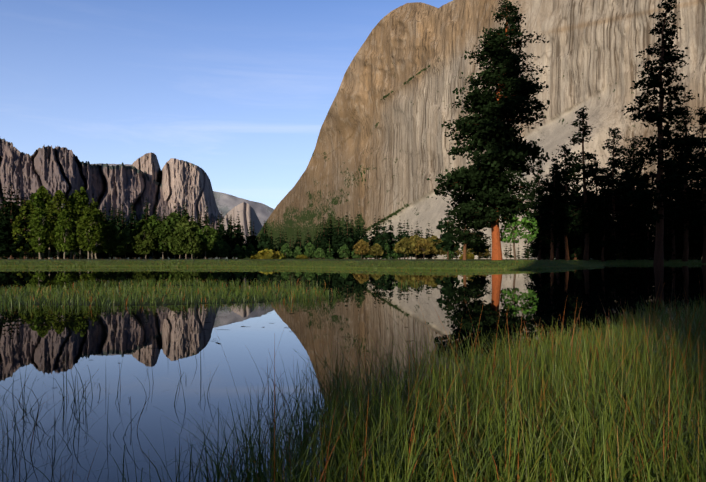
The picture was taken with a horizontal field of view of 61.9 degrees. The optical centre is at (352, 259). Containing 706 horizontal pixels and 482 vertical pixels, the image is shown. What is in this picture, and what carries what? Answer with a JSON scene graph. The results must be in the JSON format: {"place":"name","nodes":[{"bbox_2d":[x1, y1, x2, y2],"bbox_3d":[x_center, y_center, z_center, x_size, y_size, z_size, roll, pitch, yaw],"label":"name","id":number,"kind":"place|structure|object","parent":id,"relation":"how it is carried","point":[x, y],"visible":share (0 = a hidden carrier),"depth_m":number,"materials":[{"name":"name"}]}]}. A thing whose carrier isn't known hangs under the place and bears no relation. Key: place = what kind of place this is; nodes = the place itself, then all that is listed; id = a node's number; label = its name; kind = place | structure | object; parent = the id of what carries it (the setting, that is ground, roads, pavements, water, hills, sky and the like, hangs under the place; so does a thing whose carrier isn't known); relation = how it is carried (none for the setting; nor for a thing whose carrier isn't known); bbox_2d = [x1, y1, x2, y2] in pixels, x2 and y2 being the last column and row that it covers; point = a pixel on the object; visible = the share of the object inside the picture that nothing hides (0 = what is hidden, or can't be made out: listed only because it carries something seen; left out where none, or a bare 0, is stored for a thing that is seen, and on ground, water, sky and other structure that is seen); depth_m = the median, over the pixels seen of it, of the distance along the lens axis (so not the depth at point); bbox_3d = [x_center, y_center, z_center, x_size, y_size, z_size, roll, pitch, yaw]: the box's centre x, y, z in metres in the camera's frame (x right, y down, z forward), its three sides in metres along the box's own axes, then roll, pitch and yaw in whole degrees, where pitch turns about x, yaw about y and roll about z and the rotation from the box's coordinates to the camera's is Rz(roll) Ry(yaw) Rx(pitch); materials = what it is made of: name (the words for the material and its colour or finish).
{"place":"outdoors","nodes":[
{"label":"outdoors","id":0,"kind":"place"},
{"bbox_2d":[0,138,221,258],"bbox_3d":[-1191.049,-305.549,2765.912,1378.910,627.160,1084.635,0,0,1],"label":"mountain ridge","id":1,"kind":"structure","parent":0,"point":[64,170],"depth_m":2768.23,"materials":[{"name":"grey stone"}]},
{"bbox_2d":[131,152,222,227],"bbox_3d":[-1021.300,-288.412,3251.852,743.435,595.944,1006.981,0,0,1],"label":"rock cliff","id":2,"kind":"structure","parent":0,"point":[182,182],"depth_m":3058.56,"materials":[{"name":"grey stone"}]},
{"bbox_2d":[90,163,273,225],"bbox_3d":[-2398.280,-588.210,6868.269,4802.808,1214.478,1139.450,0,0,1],"label":"distant mountain","id":3,"kind":"structure","parent":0,"point":[226,203],"depth_m":7201.23,"materials":[{"name":"grey stone"}]},
{"bbox_2d":[0,0,452,208],"label":"sky","id":4,"kind":"structure","parent":0,"point":[242,92],"materials":[{"name":"blue"}]},
{"bbox_2d":[215,202,262,258],"bbox_3d":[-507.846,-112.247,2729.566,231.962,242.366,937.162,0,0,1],"label":"mountain","id":5,"kind":"structure","parent":0,"point":[244,211],"depth_m":2386.09,"materials":[{"name":"grey stone"}]},
{"bbox_2d":[0,259,705,305],"bbox_3d":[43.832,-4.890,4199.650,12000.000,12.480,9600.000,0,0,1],"label":"ground","id":6,"kind":"structure","parent":0,"point":[167,302],"depth_m":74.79,"materials":[{"name":"green plant"}]},
{"bbox_2d":[0,277,424,306],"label":"sedge mats","id":7,"kind":"object","parent":6,"relation":"on","point":[176,291],"depth_m":17.22,"materials":[{"name":"green plant"}]},
{"bbox_2d":[0,184,534,258],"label":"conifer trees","id":8,"kind":"object","parent":6,"relation":"on","point":[327,242],"visible":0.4,"depth_m":335.85,"materials":[{"name":"green plant"}]},
{"bbox_2d":[0,186,555,258],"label":"broadleaf trees","id":9,"kind":"object","parent":6,"relation":"on","point":[152,233],"visible":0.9,"depth_m":250.90,"materials":[{"name":"green plant"}]},
{"bbox_2d":[67,293,705,481],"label":"sedge grass","id":10,"kind":"structure","parent":6,"relation":"on","point":[616,454],"depth_m":3.22,"materials":[{"name":"green plant"}]},
{"bbox_2d":[250,248,622,258],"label":"willow bushes","id":11,"kind":"object","parent":6,"relation":"on","point":[267,254],"visible":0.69,"depth_m":275.49,"materials":[{"name":"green plant"}]},
{"bbox_2d":[432,187,538,259],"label":"trees","id":12,"kind":"object","parent":6,"relation":"on","point":[467,238],"visible":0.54,"depth_m":106.17,"materials":[{"name":"green plant"}]},
{"bbox_2d":[427,0,553,259],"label":"large conifer tree","id":13,"kind":"object","parent":6,"relation":"on","point":[485,178],"visible":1,"depth_m":96.25,"materials":[{"name":"green plant"}]},
{"bbox_2d":[521,0,705,264],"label":"conifer trees","id":14,"kind":"object","parent":6,"relation":"on","point":[586,225],"visible":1,"depth_m":146.67,"materials":[{"name":"green plant"}]},
{"bbox_2d":[0,264,705,481],"bbox_3d":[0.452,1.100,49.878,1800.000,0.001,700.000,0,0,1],"label":"water","id":15,"kind":"structure","parent":0,"point":[104,340],"depth_m":7.88,"materials":[{"name":"blue liquid"}]},
{"bbox_2d":[0,338,411,481],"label":"reeds","id":16,"kind":"object","parent":15,"relation":"in","point":[8,439],"visible":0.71,"depth_m":3.62,"materials":[{"name":"green plant"}]},
{"bbox_2d":[9,295,690,387],"bbox_3d":[-3.008,1.096,10.899,22.061,0.001,16.015,0,0,1],"label":"floating debris","id":17,"kind":"object","parent":15,"relation":"on","point":[242,326],"visible":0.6,"depth_m":10.83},
{"bbox_2d":[213,279,705,481],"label":"reddish grass stalks","id":18,"kind":"object","parent":15,"relation":"in","point":[493,366],"visible":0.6,"depth_m":3.58,"materials":[{"name":"plant"}]},
{"bbox_2d":[245,0,705,258],"bbox_3d":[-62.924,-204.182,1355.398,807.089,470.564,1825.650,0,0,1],"label":"granite wall","id":19,"kind":"structure","parent":0,"point":[383,143],"depth_m":854.35,"materials":[{"name":"beige stone"}]}
]}

